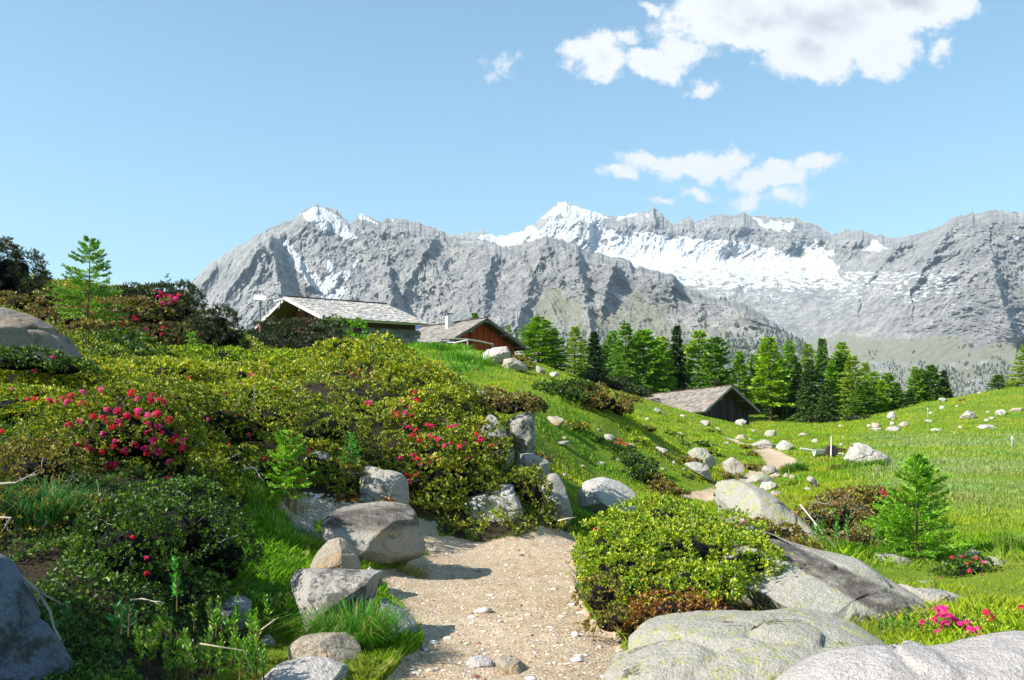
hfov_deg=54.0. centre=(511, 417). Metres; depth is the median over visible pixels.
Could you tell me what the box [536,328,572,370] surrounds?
pine tree
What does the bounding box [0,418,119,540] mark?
juniper bush
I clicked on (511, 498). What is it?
boulder
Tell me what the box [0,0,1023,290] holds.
sky
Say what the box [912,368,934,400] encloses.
larch tree
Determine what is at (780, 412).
pine tree
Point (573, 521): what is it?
grass tuft
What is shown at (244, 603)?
boulder
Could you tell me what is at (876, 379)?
larch tree
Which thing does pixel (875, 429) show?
field stone
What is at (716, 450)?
heath clump
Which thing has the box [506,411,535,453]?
boulder
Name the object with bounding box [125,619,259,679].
leafy plant
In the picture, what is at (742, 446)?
heath clump
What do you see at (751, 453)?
heath clump
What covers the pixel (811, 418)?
thicket
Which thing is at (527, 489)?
rhododendron bush
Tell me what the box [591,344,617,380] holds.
pine tree
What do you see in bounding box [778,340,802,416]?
larch tree
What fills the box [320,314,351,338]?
leafy bush
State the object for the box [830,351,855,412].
pine tree
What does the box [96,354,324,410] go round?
shrub
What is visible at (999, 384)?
pine tree
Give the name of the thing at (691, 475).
heath clump
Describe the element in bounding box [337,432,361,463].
larch sapling
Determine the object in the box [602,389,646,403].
shrub
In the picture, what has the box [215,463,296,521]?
grass tuft
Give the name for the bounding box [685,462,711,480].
field stone
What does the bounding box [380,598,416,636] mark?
boulder
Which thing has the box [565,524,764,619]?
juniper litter
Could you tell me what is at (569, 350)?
larch tree
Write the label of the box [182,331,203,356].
larch sapling
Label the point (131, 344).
rhododendron bush
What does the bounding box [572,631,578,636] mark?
cobble
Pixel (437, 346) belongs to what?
grass tuft
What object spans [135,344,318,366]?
shrub
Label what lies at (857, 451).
boulder
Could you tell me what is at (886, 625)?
leafy plant
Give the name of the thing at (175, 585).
leafy plant
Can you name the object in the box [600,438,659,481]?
rhododendron bush
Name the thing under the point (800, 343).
mountain wood
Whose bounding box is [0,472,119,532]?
grass tuft
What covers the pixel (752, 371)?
larch tree
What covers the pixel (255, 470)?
dead branch
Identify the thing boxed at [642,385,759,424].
hut
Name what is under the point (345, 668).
grass tuft
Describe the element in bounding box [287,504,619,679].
gravel
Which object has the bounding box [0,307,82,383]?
rock slab
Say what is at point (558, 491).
boulder
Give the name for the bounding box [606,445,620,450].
heath clump
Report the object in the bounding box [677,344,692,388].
larch tree
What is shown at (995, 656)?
boulder
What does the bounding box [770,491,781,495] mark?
field stone
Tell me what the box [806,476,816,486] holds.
field stone
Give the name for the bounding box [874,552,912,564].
boulder
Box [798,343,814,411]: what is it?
larch tree
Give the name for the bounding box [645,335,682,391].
larch tree
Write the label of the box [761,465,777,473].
field stone
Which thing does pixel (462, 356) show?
grass tuft
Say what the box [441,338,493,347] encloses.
wooden fence
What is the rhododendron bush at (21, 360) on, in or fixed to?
on the ground at (552, 566)
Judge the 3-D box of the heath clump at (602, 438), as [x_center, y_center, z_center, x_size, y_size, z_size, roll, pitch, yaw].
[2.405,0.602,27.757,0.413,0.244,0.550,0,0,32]
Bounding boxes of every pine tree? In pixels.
[470,312,478,318]
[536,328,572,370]
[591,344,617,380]
[687,336,741,390]
[763,358,796,417]
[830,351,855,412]
[840,381,885,417]
[915,365,949,402]
[984,375,1009,391]
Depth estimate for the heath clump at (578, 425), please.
27.64 m
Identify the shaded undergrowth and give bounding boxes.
[0,421,258,679]
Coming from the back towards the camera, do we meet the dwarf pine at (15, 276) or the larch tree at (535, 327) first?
the larch tree at (535, 327)
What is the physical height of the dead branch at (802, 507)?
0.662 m
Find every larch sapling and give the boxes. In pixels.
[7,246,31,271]
[47,235,128,320]
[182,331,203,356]
[261,429,314,504]
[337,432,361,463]
[855,513,928,561]
[869,452,974,566]
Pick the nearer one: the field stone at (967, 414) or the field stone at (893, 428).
the field stone at (893, 428)
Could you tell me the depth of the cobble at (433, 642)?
7.38 m
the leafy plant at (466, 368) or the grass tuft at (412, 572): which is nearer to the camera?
the grass tuft at (412, 572)
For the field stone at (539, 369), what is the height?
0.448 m
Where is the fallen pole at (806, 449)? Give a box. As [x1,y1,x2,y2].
[800,447,843,454]
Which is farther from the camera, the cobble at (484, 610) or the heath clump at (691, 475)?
the heath clump at (691, 475)
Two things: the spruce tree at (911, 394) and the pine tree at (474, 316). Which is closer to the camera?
the pine tree at (474, 316)
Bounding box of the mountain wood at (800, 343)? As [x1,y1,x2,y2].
[194,278,1023,409]
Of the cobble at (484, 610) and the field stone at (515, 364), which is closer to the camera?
the cobble at (484, 610)
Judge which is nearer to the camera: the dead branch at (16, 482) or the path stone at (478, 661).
the path stone at (478, 661)
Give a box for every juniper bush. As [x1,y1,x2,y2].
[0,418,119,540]
[564,492,797,610]
[809,484,917,511]
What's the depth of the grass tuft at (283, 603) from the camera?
7.51 m
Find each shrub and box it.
[0,356,154,428]
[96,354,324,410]
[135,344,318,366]
[335,488,394,501]
[472,385,549,413]
[509,354,536,368]
[530,377,596,402]
[559,379,634,414]
[571,567,637,633]
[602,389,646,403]
[617,585,734,637]
[636,471,691,496]
[711,463,766,479]
[992,604,1023,623]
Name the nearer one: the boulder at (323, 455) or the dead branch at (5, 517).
the dead branch at (5, 517)
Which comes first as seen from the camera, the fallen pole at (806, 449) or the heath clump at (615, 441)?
the heath clump at (615, 441)
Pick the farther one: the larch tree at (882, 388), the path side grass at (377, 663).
the larch tree at (882, 388)
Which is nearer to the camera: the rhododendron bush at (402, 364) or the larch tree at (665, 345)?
the rhododendron bush at (402, 364)
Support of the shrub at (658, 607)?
on the ground at (552, 566)
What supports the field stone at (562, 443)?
on the ground at (552, 566)
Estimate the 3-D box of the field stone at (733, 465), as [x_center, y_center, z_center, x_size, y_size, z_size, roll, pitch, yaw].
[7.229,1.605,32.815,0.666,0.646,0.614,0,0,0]
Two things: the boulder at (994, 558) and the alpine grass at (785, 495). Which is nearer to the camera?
the boulder at (994, 558)
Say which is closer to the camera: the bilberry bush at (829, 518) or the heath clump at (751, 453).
the bilberry bush at (829, 518)
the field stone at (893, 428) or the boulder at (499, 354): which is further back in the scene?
the field stone at (893, 428)
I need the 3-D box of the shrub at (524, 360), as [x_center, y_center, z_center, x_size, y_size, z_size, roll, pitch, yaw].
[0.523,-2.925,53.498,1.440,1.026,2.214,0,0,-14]
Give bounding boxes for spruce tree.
[582,331,609,382]
[662,325,690,390]
[783,362,812,420]
[786,359,824,422]
[810,338,840,414]
[811,380,841,422]
[889,382,909,410]
[904,390,919,405]
[933,370,954,399]
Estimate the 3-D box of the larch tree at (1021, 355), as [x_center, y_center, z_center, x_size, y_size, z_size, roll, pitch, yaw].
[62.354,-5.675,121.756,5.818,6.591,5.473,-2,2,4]
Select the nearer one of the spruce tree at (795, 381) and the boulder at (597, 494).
the boulder at (597, 494)
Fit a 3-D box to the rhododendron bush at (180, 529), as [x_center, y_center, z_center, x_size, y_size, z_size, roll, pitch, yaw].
[-2.504,0.892,7.278,1.271,1.060,1.568,0,0,0]
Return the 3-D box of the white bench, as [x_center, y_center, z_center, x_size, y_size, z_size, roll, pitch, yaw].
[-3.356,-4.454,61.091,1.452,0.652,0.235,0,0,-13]
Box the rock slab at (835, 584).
[719,521,934,620]
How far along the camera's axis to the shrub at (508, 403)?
16.83 m
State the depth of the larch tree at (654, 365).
112.93 m
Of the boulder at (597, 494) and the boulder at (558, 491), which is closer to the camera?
the boulder at (558, 491)
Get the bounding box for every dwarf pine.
[0,235,62,305]
[75,279,208,310]
[163,289,252,350]
[243,315,351,350]
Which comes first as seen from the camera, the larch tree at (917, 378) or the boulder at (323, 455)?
the boulder at (323, 455)
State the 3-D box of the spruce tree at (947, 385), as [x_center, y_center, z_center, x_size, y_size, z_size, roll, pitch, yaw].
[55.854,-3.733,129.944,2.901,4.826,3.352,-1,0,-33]
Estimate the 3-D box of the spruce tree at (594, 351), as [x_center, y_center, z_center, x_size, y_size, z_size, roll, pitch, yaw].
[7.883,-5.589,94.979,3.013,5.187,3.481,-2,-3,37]
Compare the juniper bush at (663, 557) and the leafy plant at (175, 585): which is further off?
the juniper bush at (663, 557)
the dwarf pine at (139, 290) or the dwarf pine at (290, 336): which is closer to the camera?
the dwarf pine at (139, 290)
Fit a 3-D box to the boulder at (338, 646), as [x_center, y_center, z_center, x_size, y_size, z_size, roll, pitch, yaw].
[-1.218,1.563,6.549,0.491,0.293,0.361,0,0,0]
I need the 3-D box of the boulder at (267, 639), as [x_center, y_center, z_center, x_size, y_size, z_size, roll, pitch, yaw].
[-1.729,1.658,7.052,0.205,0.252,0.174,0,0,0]
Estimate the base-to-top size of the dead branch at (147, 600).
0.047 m
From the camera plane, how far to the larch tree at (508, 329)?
83.96 m
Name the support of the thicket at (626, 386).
on the ground at (552, 566)
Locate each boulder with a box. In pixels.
[0,553,73,679]
[206,595,251,631]
[260,634,276,645]
[260,655,350,679]
[287,519,322,542]
[288,632,361,662]
[290,568,383,633]
[310,537,360,569]
[312,451,330,460]
[321,501,424,563]
[359,465,409,503]
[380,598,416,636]
[463,484,523,522]
[481,346,510,362]
[482,414,514,469]
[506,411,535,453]
[516,453,549,485]
[540,473,572,527]
[578,477,636,518]
[713,479,822,539]
[775,630,1023,679]
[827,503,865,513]
[843,442,890,463]
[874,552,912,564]
[898,583,963,604]
[960,548,979,557]
[985,556,1004,564]
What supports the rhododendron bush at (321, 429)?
on the ground at (552, 566)
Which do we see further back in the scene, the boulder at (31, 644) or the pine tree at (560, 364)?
the pine tree at (560, 364)
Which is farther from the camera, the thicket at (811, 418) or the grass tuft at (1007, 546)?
the thicket at (811, 418)
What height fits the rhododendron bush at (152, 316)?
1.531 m
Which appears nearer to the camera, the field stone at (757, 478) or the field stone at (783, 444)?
the field stone at (757, 478)
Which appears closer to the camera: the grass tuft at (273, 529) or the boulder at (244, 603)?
the boulder at (244, 603)
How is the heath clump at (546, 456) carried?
on the ground at (552, 566)
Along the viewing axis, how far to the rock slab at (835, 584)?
8.84 m
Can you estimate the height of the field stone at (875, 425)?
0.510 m
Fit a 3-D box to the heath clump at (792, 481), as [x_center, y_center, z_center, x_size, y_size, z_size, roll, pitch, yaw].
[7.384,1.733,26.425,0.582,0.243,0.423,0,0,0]
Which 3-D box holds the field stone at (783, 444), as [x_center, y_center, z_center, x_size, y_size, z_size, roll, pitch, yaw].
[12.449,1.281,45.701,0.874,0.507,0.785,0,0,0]
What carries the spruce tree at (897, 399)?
on the ground at (552, 566)
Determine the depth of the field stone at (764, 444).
47.41 m
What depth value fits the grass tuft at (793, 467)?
32.43 m
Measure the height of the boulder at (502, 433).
0.910 m
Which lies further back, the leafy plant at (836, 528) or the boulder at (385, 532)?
the leafy plant at (836, 528)
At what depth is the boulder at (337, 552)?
8.62 m
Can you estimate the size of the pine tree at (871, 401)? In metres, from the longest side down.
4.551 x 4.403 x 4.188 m
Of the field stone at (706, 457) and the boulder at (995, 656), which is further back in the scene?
the field stone at (706, 457)
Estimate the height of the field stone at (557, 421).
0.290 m
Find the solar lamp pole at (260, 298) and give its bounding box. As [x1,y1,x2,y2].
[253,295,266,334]
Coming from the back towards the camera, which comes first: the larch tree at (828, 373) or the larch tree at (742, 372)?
the larch tree at (742, 372)
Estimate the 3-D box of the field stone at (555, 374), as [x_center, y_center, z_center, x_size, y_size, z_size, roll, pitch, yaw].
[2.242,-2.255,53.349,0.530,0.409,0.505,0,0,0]
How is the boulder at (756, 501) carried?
on the ground at (552, 566)
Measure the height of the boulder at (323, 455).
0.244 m
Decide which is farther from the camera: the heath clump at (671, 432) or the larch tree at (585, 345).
the larch tree at (585, 345)
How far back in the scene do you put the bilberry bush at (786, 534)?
11.28 m
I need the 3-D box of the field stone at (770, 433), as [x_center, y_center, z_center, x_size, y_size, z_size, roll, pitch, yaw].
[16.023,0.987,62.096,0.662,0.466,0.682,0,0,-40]
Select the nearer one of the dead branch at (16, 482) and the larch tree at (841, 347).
the dead branch at (16, 482)
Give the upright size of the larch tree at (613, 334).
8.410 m
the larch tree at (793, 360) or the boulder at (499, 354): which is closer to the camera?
the boulder at (499, 354)
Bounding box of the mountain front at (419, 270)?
[181,204,818,398]
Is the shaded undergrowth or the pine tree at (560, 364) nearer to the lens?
the shaded undergrowth
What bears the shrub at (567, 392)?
on the ground at (552, 566)
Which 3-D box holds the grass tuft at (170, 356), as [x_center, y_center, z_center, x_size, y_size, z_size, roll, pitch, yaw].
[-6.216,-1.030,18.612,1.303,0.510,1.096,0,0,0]
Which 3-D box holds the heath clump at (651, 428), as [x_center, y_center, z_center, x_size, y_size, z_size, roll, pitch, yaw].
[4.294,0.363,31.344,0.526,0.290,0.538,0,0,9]
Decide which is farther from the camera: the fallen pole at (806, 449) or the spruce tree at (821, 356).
the spruce tree at (821, 356)
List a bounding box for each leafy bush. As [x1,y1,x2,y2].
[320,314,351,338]
[343,317,380,350]
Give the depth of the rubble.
11.87 m
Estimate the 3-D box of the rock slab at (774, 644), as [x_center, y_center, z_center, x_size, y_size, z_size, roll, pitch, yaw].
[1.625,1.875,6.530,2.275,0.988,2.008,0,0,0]
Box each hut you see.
[253,295,429,348]
[415,313,528,355]
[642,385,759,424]
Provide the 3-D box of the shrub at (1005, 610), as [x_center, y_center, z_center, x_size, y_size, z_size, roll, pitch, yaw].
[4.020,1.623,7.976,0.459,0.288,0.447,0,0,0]
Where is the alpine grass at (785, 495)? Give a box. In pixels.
[400,347,860,539]
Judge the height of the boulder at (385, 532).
0.661 m
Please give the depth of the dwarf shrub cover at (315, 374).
15.05 m
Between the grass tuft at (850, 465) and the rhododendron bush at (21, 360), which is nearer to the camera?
the rhododendron bush at (21, 360)
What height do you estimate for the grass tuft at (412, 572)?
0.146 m
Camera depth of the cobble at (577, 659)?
6.94 m
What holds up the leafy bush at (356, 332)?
on the ground at (552, 566)
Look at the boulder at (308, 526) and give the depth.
9.87 m
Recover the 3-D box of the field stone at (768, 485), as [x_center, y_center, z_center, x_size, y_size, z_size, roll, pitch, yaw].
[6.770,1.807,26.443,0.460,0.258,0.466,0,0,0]
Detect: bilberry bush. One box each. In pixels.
[750,514,828,549]
[794,495,886,549]
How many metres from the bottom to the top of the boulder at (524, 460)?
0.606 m
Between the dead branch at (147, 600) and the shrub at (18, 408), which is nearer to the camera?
the dead branch at (147, 600)
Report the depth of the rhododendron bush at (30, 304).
21.96 m
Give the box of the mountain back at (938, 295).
[456,201,1023,398]
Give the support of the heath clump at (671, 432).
on the ground at (552, 566)
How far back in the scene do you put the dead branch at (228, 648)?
5.40 m
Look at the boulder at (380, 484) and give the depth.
12.44 m
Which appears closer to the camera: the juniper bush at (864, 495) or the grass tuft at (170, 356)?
the juniper bush at (864, 495)
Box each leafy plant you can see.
[50,597,135,649]
[114,594,211,650]
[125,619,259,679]
[169,554,182,611]
[186,617,269,679]
[208,591,273,642]
[450,359,485,375]
[809,514,880,545]
[876,607,916,641]
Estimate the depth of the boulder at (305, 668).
5.86 m
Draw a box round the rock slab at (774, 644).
[603,608,886,679]
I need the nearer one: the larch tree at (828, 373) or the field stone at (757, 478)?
the field stone at (757, 478)
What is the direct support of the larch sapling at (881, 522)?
on the ground at (552, 566)
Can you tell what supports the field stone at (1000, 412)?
on the ground at (552, 566)
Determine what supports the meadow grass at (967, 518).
on the ground at (552, 566)
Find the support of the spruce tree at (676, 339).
on the ground at (552, 566)
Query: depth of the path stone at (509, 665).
6.60 m
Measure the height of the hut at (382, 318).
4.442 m
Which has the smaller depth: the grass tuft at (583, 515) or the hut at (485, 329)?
the grass tuft at (583, 515)
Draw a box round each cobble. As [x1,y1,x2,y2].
[427,640,439,643]
[474,607,491,612]
[524,676,536,679]
[570,657,583,660]
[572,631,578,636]
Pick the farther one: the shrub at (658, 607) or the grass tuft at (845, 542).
the grass tuft at (845, 542)
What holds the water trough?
on the ground at (552, 566)
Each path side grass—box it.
[198,490,443,679]
[582,523,1023,647]
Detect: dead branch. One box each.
[0,468,41,484]
[0,516,11,533]
[3,554,63,639]
[130,598,164,605]
[200,643,249,678]
[243,467,263,480]
[259,617,278,632]
[800,504,837,548]
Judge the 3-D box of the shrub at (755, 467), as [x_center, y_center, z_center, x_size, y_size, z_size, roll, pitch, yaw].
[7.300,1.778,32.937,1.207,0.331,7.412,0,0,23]
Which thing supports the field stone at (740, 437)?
on the ground at (552, 566)
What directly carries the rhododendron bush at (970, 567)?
on the ground at (552, 566)
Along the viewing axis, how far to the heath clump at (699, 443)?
40.91 m
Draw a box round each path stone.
[466,655,493,668]
[496,655,526,674]
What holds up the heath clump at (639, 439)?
on the ground at (552, 566)
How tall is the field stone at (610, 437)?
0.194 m
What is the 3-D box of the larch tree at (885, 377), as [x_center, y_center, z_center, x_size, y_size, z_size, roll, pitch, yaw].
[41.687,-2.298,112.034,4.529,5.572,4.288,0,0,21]
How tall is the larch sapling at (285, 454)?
0.771 m
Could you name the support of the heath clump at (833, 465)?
on the ground at (552, 566)
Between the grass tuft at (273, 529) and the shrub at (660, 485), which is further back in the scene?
the shrub at (660, 485)
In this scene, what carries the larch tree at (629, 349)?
on the ground at (552, 566)
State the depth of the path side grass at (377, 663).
7.90 m
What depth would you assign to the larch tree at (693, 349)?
119.54 m
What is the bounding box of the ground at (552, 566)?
[0,288,1023,679]
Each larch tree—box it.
[506,325,512,335]
[514,316,570,366]
[558,326,590,376]
[572,340,592,373]
[603,330,624,376]
[604,322,645,390]
[611,328,677,392]
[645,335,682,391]
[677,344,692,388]
[681,330,713,389]
[727,351,754,414]
[741,354,768,413]
[748,336,795,420]
[752,352,768,412]
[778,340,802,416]
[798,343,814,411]
[819,360,847,416]
[832,341,856,404]
[835,355,878,417]
[852,362,875,407]
[863,371,884,410]
[869,380,892,412]
[875,372,905,411]
[903,366,925,404]
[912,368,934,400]
[1004,344,1023,388]
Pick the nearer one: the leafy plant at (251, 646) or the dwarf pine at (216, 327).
the leafy plant at (251, 646)
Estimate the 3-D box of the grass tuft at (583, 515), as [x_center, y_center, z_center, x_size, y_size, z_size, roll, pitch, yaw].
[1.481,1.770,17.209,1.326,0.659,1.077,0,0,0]
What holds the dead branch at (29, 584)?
on the boulder at (31, 644)
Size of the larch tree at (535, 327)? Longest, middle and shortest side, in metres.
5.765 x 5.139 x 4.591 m
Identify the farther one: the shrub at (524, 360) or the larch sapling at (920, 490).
the shrub at (524, 360)
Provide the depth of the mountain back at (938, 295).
5771.12 m
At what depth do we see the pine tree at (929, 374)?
129.57 m
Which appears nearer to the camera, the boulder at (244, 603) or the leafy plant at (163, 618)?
the leafy plant at (163, 618)
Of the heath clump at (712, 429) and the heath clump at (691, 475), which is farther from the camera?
the heath clump at (712, 429)
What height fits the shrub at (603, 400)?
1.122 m
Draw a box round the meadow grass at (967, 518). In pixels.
[796,386,1023,557]
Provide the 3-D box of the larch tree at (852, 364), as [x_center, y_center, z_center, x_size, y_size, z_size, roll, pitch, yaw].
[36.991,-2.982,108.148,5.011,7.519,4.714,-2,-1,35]
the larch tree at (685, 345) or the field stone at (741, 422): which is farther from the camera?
the larch tree at (685, 345)
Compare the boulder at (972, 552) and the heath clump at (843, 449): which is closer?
the boulder at (972, 552)
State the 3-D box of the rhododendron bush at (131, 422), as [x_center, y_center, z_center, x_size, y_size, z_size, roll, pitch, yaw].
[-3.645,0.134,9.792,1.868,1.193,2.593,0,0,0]
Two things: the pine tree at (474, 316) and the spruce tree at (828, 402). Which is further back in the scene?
the spruce tree at (828, 402)
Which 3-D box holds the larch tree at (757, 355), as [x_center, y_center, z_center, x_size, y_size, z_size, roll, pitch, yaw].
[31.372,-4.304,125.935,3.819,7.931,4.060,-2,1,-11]
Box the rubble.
[296,492,357,519]
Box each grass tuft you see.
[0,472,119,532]
[144,350,204,364]
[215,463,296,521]
[230,577,298,622]
[243,436,308,516]
[250,506,327,550]
[256,594,429,651]
[316,660,356,678]
[390,341,475,352]
[396,564,433,577]
[422,348,494,365]
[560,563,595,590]
[569,511,596,533]
[571,506,620,526]
[779,461,808,474]
[808,536,891,559]
[831,458,888,470]
[983,529,1023,558]
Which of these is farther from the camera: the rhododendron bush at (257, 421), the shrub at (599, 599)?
the rhododendron bush at (257, 421)
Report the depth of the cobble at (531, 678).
6.41 m
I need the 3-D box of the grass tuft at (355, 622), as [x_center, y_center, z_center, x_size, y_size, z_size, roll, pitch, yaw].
[-1.117,1.447,6.900,1.293,0.362,1.229,0,0,0]
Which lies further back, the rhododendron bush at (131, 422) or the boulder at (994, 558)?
the boulder at (994, 558)
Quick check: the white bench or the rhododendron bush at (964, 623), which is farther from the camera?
the white bench
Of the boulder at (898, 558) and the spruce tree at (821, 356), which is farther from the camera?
the spruce tree at (821, 356)
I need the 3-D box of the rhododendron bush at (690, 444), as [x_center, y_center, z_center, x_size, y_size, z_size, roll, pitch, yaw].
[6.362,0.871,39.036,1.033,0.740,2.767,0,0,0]
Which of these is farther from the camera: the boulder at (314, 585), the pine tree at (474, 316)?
the pine tree at (474, 316)
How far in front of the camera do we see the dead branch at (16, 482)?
7.10 m
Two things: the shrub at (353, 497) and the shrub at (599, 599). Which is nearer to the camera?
the shrub at (599, 599)
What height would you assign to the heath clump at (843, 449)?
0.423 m
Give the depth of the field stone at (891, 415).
93.28 m
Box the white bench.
[445,339,467,344]
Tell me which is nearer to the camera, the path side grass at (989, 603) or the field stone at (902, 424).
the path side grass at (989, 603)
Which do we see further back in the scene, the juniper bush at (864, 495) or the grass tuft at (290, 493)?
the juniper bush at (864, 495)
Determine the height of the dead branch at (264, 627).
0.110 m
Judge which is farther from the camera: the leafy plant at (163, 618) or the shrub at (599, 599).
the shrub at (599, 599)
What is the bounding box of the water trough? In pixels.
[812,436,837,456]
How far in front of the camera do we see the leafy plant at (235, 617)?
6.48 m
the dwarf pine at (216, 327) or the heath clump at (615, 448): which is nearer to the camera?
the dwarf pine at (216, 327)
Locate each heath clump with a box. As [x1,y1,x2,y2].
[535,452,556,462]
[562,420,590,431]
[591,435,606,442]
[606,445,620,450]
[607,439,621,446]
[628,436,650,445]
[642,426,657,432]
[658,428,681,438]
[677,456,703,463]
[682,473,695,479]
[692,440,716,447]
[703,427,720,433]
[704,447,721,455]
[739,444,757,451]
[739,450,758,456]
[783,479,800,485]
[827,463,845,470]
[837,447,847,451]
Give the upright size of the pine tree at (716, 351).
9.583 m
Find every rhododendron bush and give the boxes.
[0,289,111,336]
[0,344,106,375]
[0,374,228,479]
[46,466,272,625]
[59,289,206,345]
[72,326,178,363]
[172,386,316,484]
[256,330,489,435]
[277,392,387,494]
[356,416,514,511]
[500,463,566,531]
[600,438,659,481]
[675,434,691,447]
[894,605,1023,636]
[928,550,1005,578]
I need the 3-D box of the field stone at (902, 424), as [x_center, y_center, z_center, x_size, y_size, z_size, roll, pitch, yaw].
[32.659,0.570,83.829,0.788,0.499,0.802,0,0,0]
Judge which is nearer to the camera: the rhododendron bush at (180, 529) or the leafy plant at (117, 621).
the leafy plant at (117, 621)
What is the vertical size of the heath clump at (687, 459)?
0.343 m
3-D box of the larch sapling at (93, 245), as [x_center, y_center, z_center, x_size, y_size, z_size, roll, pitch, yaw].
[-8.873,-2.906,21.029,1.516,1.787,1.292,0,0,0]
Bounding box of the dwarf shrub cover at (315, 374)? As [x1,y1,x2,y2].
[0,273,541,540]
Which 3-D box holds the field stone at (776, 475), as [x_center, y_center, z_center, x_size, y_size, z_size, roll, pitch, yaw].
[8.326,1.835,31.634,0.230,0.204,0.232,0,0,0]
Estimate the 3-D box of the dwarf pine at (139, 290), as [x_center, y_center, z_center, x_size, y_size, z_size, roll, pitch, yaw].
[-9.961,-3.334,26.884,3.616,0.973,1.591,0,0,0]
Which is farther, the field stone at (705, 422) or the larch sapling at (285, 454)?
the field stone at (705, 422)
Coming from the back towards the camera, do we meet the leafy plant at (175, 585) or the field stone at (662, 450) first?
the field stone at (662, 450)
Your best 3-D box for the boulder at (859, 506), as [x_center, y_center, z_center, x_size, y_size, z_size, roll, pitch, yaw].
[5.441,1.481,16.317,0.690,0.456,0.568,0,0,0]
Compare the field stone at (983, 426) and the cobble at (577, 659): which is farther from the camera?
the field stone at (983, 426)
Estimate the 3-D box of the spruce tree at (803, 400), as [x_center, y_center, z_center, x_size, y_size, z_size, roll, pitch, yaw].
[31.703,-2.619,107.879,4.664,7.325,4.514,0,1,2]
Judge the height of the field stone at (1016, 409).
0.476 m
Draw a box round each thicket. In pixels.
[577,371,654,397]
[800,414,871,423]
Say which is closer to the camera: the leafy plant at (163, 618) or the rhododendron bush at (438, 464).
the leafy plant at (163, 618)
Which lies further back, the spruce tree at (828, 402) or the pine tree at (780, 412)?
the pine tree at (780, 412)
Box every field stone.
[502,358,527,371]
[536,366,544,373]
[547,416,563,426]
[549,371,558,376]
[557,441,570,445]
[604,434,614,440]
[655,447,666,454]
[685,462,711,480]
[686,447,715,466]
[700,420,710,425]
[722,457,743,476]
[735,419,746,425]
[735,435,745,438]
[745,473,772,482]
[752,439,775,449]
[760,481,776,489]
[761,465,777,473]
[764,430,776,435]
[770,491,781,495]
[773,473,779,477]
[776,440,793,449]
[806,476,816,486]
[869,427,882,430]
[871,423,880,427]
[885,426,900,431]
[887,412,895,419]
[898,421,908,426]
[959,410,975,419]
[977,424,995,428]
[995,409,1006,414]
[1009,408,1023,411]
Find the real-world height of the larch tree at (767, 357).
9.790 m
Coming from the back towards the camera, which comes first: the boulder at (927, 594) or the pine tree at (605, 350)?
the pine tree at (605, 350)

